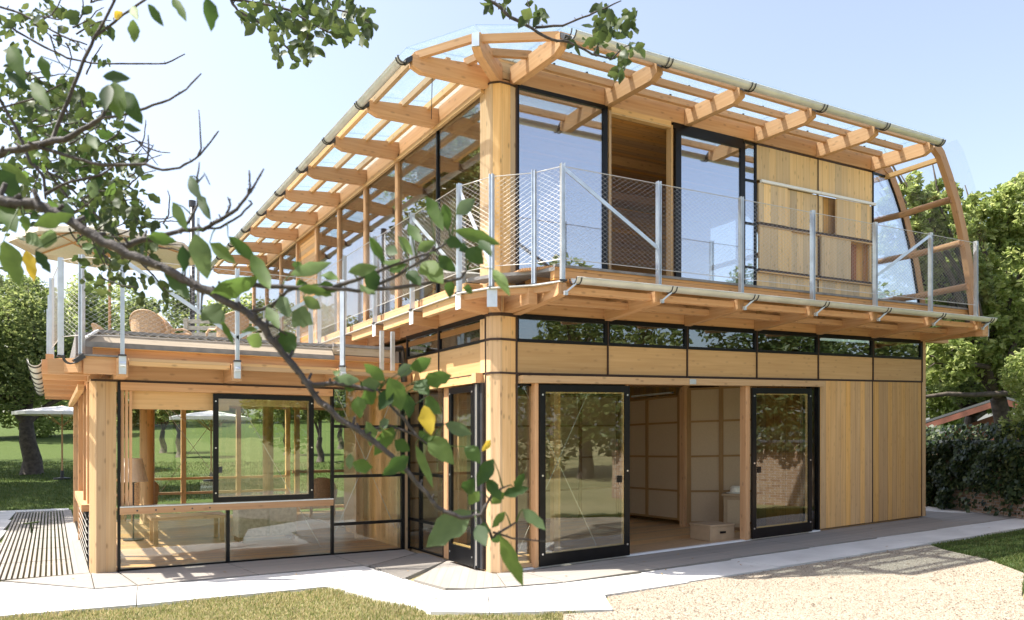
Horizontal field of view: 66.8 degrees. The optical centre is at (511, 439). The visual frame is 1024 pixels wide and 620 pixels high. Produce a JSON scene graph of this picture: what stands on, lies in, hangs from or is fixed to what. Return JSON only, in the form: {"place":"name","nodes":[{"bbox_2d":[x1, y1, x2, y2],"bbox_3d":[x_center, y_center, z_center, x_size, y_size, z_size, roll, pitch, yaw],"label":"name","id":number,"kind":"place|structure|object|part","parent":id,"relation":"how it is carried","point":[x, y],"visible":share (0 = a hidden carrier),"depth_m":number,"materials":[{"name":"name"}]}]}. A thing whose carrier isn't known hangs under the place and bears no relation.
{"place":"outdoors","nodes":[
{"label":"outdoors","id":0,"kind":"place"},
{"bbox_2d":[124,482,158,522],"bbox_3d":[-7.226,1.176,15.172,0.598,0.826,0.588,0,0,-41],"label":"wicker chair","id":1,"kind":"object","parent":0,"point":[136,493],"visible":0.4,"depth_m":14.91,"materials":[{"name":"brown wicker"}]},
{"bbox_2d":[233,507,296,542],"bbox_3d":[-3.944,1.258,12.391,0.900,0.660,0.460,0,0,-31],"label":"table","id":2,"kind":"object","parent":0,"point":[263,522],"visible":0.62,"depth_m":12.20,"materials":[{"name":"wood"}]},
{"bbox_3d":[-4.025,1.218,12.087,0.420,0.540,0.019,0,0,-31],"label":"door","id":3,"kind":"part","parent":2,"relation":"part of","materials":[{"name":"wood"}]},
{"bbox_3d":[-3.638,1.218,12.317,0.420,0.540,0.019,0,0,-31],"label":"door","id":4,"kind":"part","parent":2,"relation":"part of","materials":[{"name":"wood"}]},
{"bbox_2d":[0,586,603,619],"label":"dry lawn grass","id":5,"kind":"structure","parent":0,"point":[365,608],"depth_m":7.33,"materials":[{"name":"plant"}]},
{"bbox_2d":[0,506,1023,618],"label":"paving","id":6,"kind":"structure","parent":0,"point":[587,596],"depth_m":8.42,"materials":[{"name":"concrete"}]},
{"bbox_2d":[62,522,999,610],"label":"fallen leaves","id":7,"kind":"object","parent":6,"relation":"on","point":[527,571],"visible":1,"depth_m":9.01,"materials":[{"name":"yellow plant"}]},
{"bbox_2d":[0,414,1023,619],"bbox_3d":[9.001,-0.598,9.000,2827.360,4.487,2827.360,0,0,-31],"label":"lawn","id":8,"kind":"structure","parent":0,"point":[49,446],"depth_m":31.88,"materials":[{"name":"green plant"}]},
{"bbox_2d":[0,274,41,410],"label":"orchard tree","id":9,"kind":"object","parent":8,"relation":"on","point":[7,286],"visible":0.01,"depth_m":40.75,"materials":[{"name":"green plant"}]},
{"bbox_2d":[0,275,77,437],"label":"orchard tree","id":10,"kind":"object","parent":8,"relation":"on","point":[47,429],"visible":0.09,"depth_m":43.72,"materials":[{"name":"green plant"}]},
{"bbox_2d":[11,405,72,479],"bbox_3d":[-14.200,0.069,24.500,2.494,2.338,2.494,0,0,-8],"label":"parasol","id":11,"kind":"object","parent":8,"relation":"on","point":[61,410],"visible":0.84,"depth_m":24.08,"materials":[{"name":"white fabric"}]},
{"bbox_2d":[0,275,85,474],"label":"apple tree","id":12,"kind":"object","parent":8,"relation":"on","point":[20,341],"visible":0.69,"depth_m":25.76,"materials":[{"name":"green plant"}]},
{"bbox_2d":[56,284,124,429],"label":"orchard tree","id":13,"kind":"object","parent":8,"relation":"on","point":[93,315],"visible":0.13,"depth_m":51.43,"materials":[{"name":"green plant"}]},
{"bbox_2d":[56,274,143,423],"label":"orchard tree","id":14,"kind":"object","parent":8,"relation":"on","point":[115,309],"visible":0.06,"depth_m":58.81,"materials":[{"name":"green plant"}]},
{"bbox_2d":[111,296,160,425],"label":"orchard tree","id":15,"kind":"object","parent":8,"relation":"on","point":[135,417],"visible":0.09,"depth_m":54.48,"materials":[{"name":"green plant"}]},
{"bbox_2d":[155,409,172,452],"bbox_3d":[-15.241,-1.031,34.026,1.950,3.309,1.457,0,0,6],"label":"young apple tree","id":16,"kind":"object","parent":8,"relation":"on","point":[163,448],"visible":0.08,"depth_m":33.94,"materials":[{"name":"brown plant"}]},
{"bbox_2d":[0,460,343,510],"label":"orchard grass","id":17,"kind":"structure","parent":8,"relation":"on","point":[5,493],"depth_m":23.48,"materials":[{"name":"green plant"}]},
{"bbox_2d":[157,409,199,457],"bbox_3d":[-13.667,-0.864,31.982,1.862,3.267,1.356,0,0,-5],"label":"young apple tree","id":18,"kind":"object","parent":8,"relation":"on","point":[162,413],"visible":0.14,"depth_m":31.91,"materials":[{"name":"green plant"}]},
{"bbox_2d":[160,288,219,413],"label":"orchard tree","id":19,"kind":"object","parent":8,"relation":"on","point":[182,311],"visible":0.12,"depth_m":62.37,"materials":[{"name":"green plant"}]},
{"bbox_2d":[169,410,250,481],"bbox_3d":[-9.300,0.171,24.000,2.217,2.203,2.217,0,0,37],"label":"parasol","id":20,"kind":"object","parent":8,"relation":"on","point":[203,416],"visible":0.81,"depth_m":23.64,"materials":[{"name":"white fabric"}]},
{"bbox_2d":[0,510,445,581],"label":"timber grating","id":21,"kind":"object","parent":8,"relation":"on","point":[417,564],"visible":0.94,"depth_m":10.58,"materials":[{"name":"grey wood"}]},
{"bbox_2d":[24,521,38,534],"bbox_3d":[-8.293,1.519,13.409,0.223,0.221,0.034,0,0,-36],"label":"garden tap","id":22,"kind":"object","parent":21,"relation":"on","point":[30,523],"visible":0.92,"depth_m":13.39,"materials":[{"name":"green metal"}]},
{"bbox_2d":[195,292,251,422],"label":"orchard tree","id":23,"kind":"object","parent":8,"relation":"on","point":[248,305],"visible":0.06,"depth_m":59.38,"materials":[{"name":"green plant"}]},
{"bbox_2d":[251,324,301,418],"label":"orchard tree","id":24,"kind":"object","parent":8,"relation":"on","point":[258,415],"visible":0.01,"depth_m":65.46,"materials":[{"name":"green plant"}]},
{"bbox_2d":[273,407,300,454],"bbox_3d":[-9.524,-0.947,33.014,1.922,3.288,1.389,0,0,-2],"label":"young apple tree","id":25,"kind":"object","parent":8,"relation":"on","point":[280,416],"visible":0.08,"depth_m":32.91,"materials":[{"name":"green plant"}]},
{"bbox_2d":[300,390,343,462],"bbox_3d":[-7.381,-0.717,29.996,1.763,3.265,1.250,0,0,-1],"label":"young apple tree","id":26,"kind":"object","parent":8,"relation":"on","point":[320,416],"visible":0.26,"depth_m":29.91,"materials":[{"name":"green plant"}]},
{"bbox_2d":[0,0,645,585],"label":"apple tree","id":27,"kind":"object","parent":8,"relation":"on","point":[106,196],"visible":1,"depth_m":2.00,"materials":[{"name":"green plant"}]},
{"bbox_2d":[324,389,345,448],"bbox_3d":[-7.910,-1.171,35.981,2.060,3.297,1.503,0,0,-2],"label":"young apple tree","id":28,"kind":"object","parent":8,"relation":"on","point":[342,393],"visible":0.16,"depth_m":35.88,"materials":[{"name":"green plant"}]},
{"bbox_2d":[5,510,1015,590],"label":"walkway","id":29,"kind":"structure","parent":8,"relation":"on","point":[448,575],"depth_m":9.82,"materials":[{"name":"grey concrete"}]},
{"bbox_2d":[26,28,997,572],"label":"timber house","id":30,"kind":"structure","parent":8,"relation":"on","point":[628,378],"depth_m":11.60,"materials":[{"name":"brown wood"}]},
{"bbox_2d":[75,402,88,566],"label":"side low window","id":31,"kind":"structure","parent":30,"relation":"in","point":[86,513],"depth_m":12.10,"materials":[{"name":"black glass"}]},
{"bbox_2d":[91,323,104,330],"bbox_3d":[-7.027,-1.612,13.576,0.588,0.826,0.598,0,0,-41],"label":"wicker chair","id":32,"kind":"object","parent":30,"relation":"on","point":[95,326],"visible":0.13,"depth_m":13.31,"materials":[{"name":"beige wicker"}]},
{"bbox_2d":[8,225,194,329],"bbox_3d":[-7.620,-2.670,14.700,2.993,2.740,2.993,0,0,-8],"label":"parasol","id":33,"kind":"object","parent":30,"relation":"on","point":[66,247],"visible":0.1,"depth_m":15.01,"materials":[{"name":"fabric"}]},
{"bbox_2d":[123,458,147,540],"bbox_3d":[-6.000,0.938,12.300,0.430,1.300,0.430,0,0,-31],"label":"floor lamp","id":34,"kind":"object","parent":30,"relation":"on","point":[139,474],"visible":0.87,"depth_m":12.20,"materials":[{"name":"beige fabric"}]},
{"bbox_2d":[129,309,172,333],"bbox_3d":[-5.999,-1.712,12.864,0.598,0.826,0.588,0,0,-1],"label":"wicker chair","id":35,"kind":"object","parent":30,"relation":"on","point":[150,326],"visible":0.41,"depth_m":12.62,"materials":[{"name":"beige wicker"}]},
{"bbox_2d":[158,314,191,334],"bbox_3d":[-5.654,-1.712,13.090,0.588,0.826,0.598,0,0,-16],"label":"wicker chair","id":36,"kind":"object","parent":30,"relation":"on","point":[168,326],"visible":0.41,"depth_m":12.83,"materials":[{"name":"beige wicker"}]},
{"bbox_2d":[147,511,224,544],"bbox_3d":[-5.149,1.383,12.300,1.100,0.410,0.640,0,0,-31],"label":"table","id":37,"kind":"object","parent":30,"relation":"on","point":[154,519],"visible":0.88,"depth_m":12.21,"materials":[{"name":"brown wood"}]},
{"bbox_2d":[189,200,199,332],"bbox_3d":[-6.530,-3.090,15.939,0.225,3.620,0.137,0,0,-64],"label":"flue pipe","id":38,"kind":"object","parent":30,"relation":"on","point":[192,204],"visible":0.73,"depth_m":15.87,"materials":[{"name":"metal"}]},
{"bbox_2d":[116,404,289,519],"bbox_3d":[-6.717,0.320,16.185,4.140,2.560,0.100,0,0,-31],"label":"back window","id":39,"kind":"structure","parent":30,"relation":"in","point":[183,478],"depth_m":16.63,"materials":[{"name":"brown wood"}]},
{"bbox_2d":[183,318,265,339],"bbox_3d":[-5.200,-1.750,13.907,1.500,0.900,0.455,0,0,-3],"label":"garden bench","id":40,"kind":"object","parent":30,"relation":"on","point":[204,327],"visible":0.2,"depth_m":14.08,"materials":[{"name":"wood"}]},
{"bbox_2d":[121,510,330,570],"bbox_3d":[-3.654,1.255,10.148,2.625,0.690,0.050,0,0,-31],"label":"low window","id":41,"kind":"structure","parent":30,"relation":"in","point":[227,512],"depth_m":10.10,"materials":[{"name":"black metal"}]},
{"bbox_2d":[206,311,248,338],"bbox_3d":[-4.721,-1.712,12.977,0.588,0.826,0.598,0,0,39],"label":"wicker chair","id":42,"kind":"object","parent":30,"relation":"on","point":[230,321],"visible":0.31,"depth_m":12.75,"materials":[{"name":"beige wicker"}]},
{"bbox_2d":[213,393,313,502],"bbox_3d":[-3.286,0.102,10.320,1.305,1.403,0.051,0,0,-31],"label":"sliding window","id":43,"kind":"structure","parent":30,"relation":"in","point":[216,396],"depth_m":10.30,"materials":[{"name":"black metal"}]},
{"bbox_2d":[292,407,345,511],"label":"back window","id":44,"kind":"structure","parent":30,"relation":"in","point":[296,471],"depth_m":17.10,"materials":[{"name":"brown wood"}]},
{"bbox_2d":[309,477,337,516],"bbox_3d":[-3.943,1.176,16.164,0.598,0.826,0.588,0,0,-11],"label":"wicker chair","id":45,"kind":"object","parent":30,"relation":"on","point":[321,487],"visible":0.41,"depth_m":15.92,"materials":[{"name":"brown wicker"}]},
{"bbox_2d":[330,389,404,554],"bbox_3d":[-2.053,0.440,11.099,1.100,2.320,0.050,0,0,-31],"label":"wing window","id":46,"kind":"structure","parent":30,"relation":"in","point":[402,424],"depth_m":11.03,"materials":[{"name":"black metal"}]},
{"bbox_2d":[407,328,437,358],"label":"strip window","id":47,"kind":"structure","parent":30,"relation":"in","point":[432,331],"depth_m":11.12,"materials":[{"name":"black glass"}]},
{"bbox_2d":[410,388,443,557],"bbox_3d":[-1.223,0.405,11.014,0.050,2.370,1.295,0,0,-31],"label":"side window","id":48,"kind":"structure","parent":30,"relation":"in","point":[420,473],"depth_m":11.14,"materials":[{"name":"black metal"}]},
{"bbox_2d":[449,385,473,566],"bbox_3d":[-0.635,0.445,9.883,0.055,2.250,0.690,0,0,-31],"label":"glazed door","id":49,"kind":"structure","parent":30,"relation":"in","point":[458,552],"depth_m":9.92,"materials":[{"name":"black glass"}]},
{"bbox_2d":[439,314,484,351],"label":"strip window","id":50,"kind":"structure","parent":30,"relation":"in","point":[476,318],"depth_m":10.04,"materials":[{"name":"black glass"}]},
{"bbox_2d":[517,314,607,345],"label":"strip window","id":51,"kind":"structure","parent":30,"relation":"in","point":[524,316],"depth_m":9.86,"materials":[{"name":"black glass"}]},
{"bbox_2d":[518,85,607,269],"bbox_3d":[0.652,-3.183,9.857,1.378,2.413,0.050,0,0,-31],"label":"upper window","id":52,"kind":"structure","parent":30,"relation":"in","point":[604,109],"depth_m":10.16,"materials":[{"name":"black metal"}]},
{"bbox_2d":[518,384,624,567],"bbox_3d":[0.785,0.416,9.936,1.680,2.305,0.050,0,0,-31],"label":"fixed window","id":53,"kind":"structure","parent":30,"relation":"in","point":[529,564],"depth_m":9.72,"materials":[{"name":"black"}]},
{"bbox_2d":[539,385,629,566],"bbox_3d":[0.938,0.423,9.937,1.415,2.278,0.066,0,0,-31],"label":"sliding door","id":54,"kind":"structure","parent":30,"relation":"in","point":[550,558],"depth_m":9.95,"materials":[{"name":"black metal"}]},
{"bbox_2d":[609,320,686,348],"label":"strip window","id":55,"kind":"structure","parent":30,"relation":"in","point":[615,322],"depth_m":10.57,"materials":[{"name":"black metal"}]},
{"bbox_2d":[674,127,744,283],"bbox_3d":[2.845,-3.218,11.109,1.360,2.297,0.040,0,0,-31],"label":"upper sliding door","id":56,"kind":"structure","parent":30,"relation":"in","point":[678,132],"depth_m":10.79,"materials":[{"name":"black metal"}]},
{"bbox_2d":[689,521,734,540],"bbox_3d":[3.025,1.374,11.725,0.516,0.240,0.440,0,0,-31],"label":"storage box","id":57,"kind":"object","parent":30,"relation":"on","point":[711,531],"visible":1,"depth_m":11.57,"materials":[{"name":"cardboard"}]},
{"bbox_2d":[672,122,756,284],"bbox_3d":[2.944,-3.281,11.220,1.646,2.350,0.050,0,0,-31],"label":"upper window","id":58,"kind":"structure","parent":30,"relation":"in","point":[678,125],"depth_m":11.60,"materials":[{"name":"black metal"}]},
{"bbox_2d":[688,325,756,351],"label":"strip window","id":59,"kind":"structure","parent":30,"relation":"in","point":[695,327],"depth_m":11.30,"materials":[{"name":"black metal"}]},
{"bbox_2d":[722,492,750,530],"bbox_3d":[3.688,1.174,12.762,0.440,0.600,0.400,0,0,19],"label":"side table","id":60,"kind":"object","parent":30,"relation":"on","point":[731,508],"visible":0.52,"depth_m":12.61,"materials":[{"name":"wood"}]},
{"bbox_3d":[3.630,1.164,12.595,0.260,0.380,0.011,0,0,19],"label":"door","id":61,"kind":"part","parent":60,"relation":"part of","materials":[{"name":"wood"}]},
{"bbox_2d":[751,388,811,538],"bbox_3d":[4.108,0.327,11.821,1.330,2.270,0.066,0,0,-31],"label":"sliding door","id":62,"kind":"structure","parent":30,"relation":"in","point":[802,526],"depth_m":11.80,"materials":[{"name":"black metal"}]},
{"bbox_2d":[758,330,817,354],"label":"strip window","id":63,"kind":"structure","parent":30,"relation":"in","point":[769,332],"depth_m":12.01,"materials":[{"name":"black metal"}]},
{"bbox_2d":[819,334,872,357],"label":"strip window","id":64,"kind":"structure","parent":30,"relation":"in","point":[833,336],"depth_m":12.74,"materials":[{"name":"black metal"}]},
{"bbox_2d":[874,337,921,359],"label":"strip window","id":65,"kind":"structure","parent":30,"relation":"in","point":[919,342],"depth_m":13.46,"materials":[{"name":"black metal"}]},
{"bbox_2d":[563,544,1023,619],"bbox_3d":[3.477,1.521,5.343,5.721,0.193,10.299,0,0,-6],"label":"gravel","id":66,"kind":"structure","parent":8,"relation":"on","point":[852,609],"depth_m":7.72,"materials":[{"name":"beige gravel"}]},
{"bbox_2d":[875,341,1020,430],"bbox_3d":[19.825,-1.856,32.723,9.220,6.017,3.701,0,0,-4],"label":"willow tree","id":67,"kind":"object","parent":8,"relation":"on","point":[941,405],"visible":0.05,"depth_m":31.67,"materials":[{"name":"green plant"}]},
{"bbox_2d":[875,149,1023,439],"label":"walnut tree","id":68,"kind":"object","parent":8,"relation":"on","point":[1000,229],"visible":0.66,"depth_m":16.53,"materials":[{"name":"green plant"}]},
{"bbox_2d":[880,242,1023,424],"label":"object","id":69,"kind":"object","parent":8,"relation":"on","point":[971,385],"visible":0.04,"depth_m":22.02,"materials":[{"name":"green plant"}]},
{"bbox_2d":[926,397,1017,439],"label":"garden shed","id":70,"kind":"structure","parent":8,"relation":"on","point":[961,413],"depth_m":19.81,"materials":[{"name":"wood"}]},
{"bbox_2d":[926,440,1023,518],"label":"brick wall","id":71,"kind":"structure","parent":8,"relation":"on","point":[980,496],"depth_m":14.22,"materials":[{"name":"brick"}]},
{"bbox_2d":[926,421,1023,517],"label":"ivy","id":72,"kind":"object","parent":71,"relation":"attached to","point":[965,469],"visible":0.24,"depth_m":14.30,"materials":[{"name":"green plant"}]},
{"bbox_2d":[998,348,1023,470],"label":"tree","id":73,"kind":"object","parent":8,"relation":"on","point":[1017,416],"visible":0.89,"depth_m":13.44,"materials":[{"name":"green plant"}]},
{"bbox_2d":[0,0,1023,433],"label":"sky","id":74,"kind":"structure","parent":0,"point":[952,71],"materials":[{"name":"blue"}]},
{"bbox_2d":[726,486,739,493],"bbox_3d":[3.688,0.813,12.762,0.320,0.115,0.320,0,0,-31],"label":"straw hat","id":75,"kind":"object","parent":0,"point":[734,489],"visible":0.71,"depth_m":12.68,"materials":[{"name":"beige wicker"}]},
{"bbox_2d":[931,528,1023,593],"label":"green lawn grass","id":76,"kind":"structure","parent":0,"point":[994,547],"depth_m":10.26,"materials":[{"name":"green plant"}]}
]}

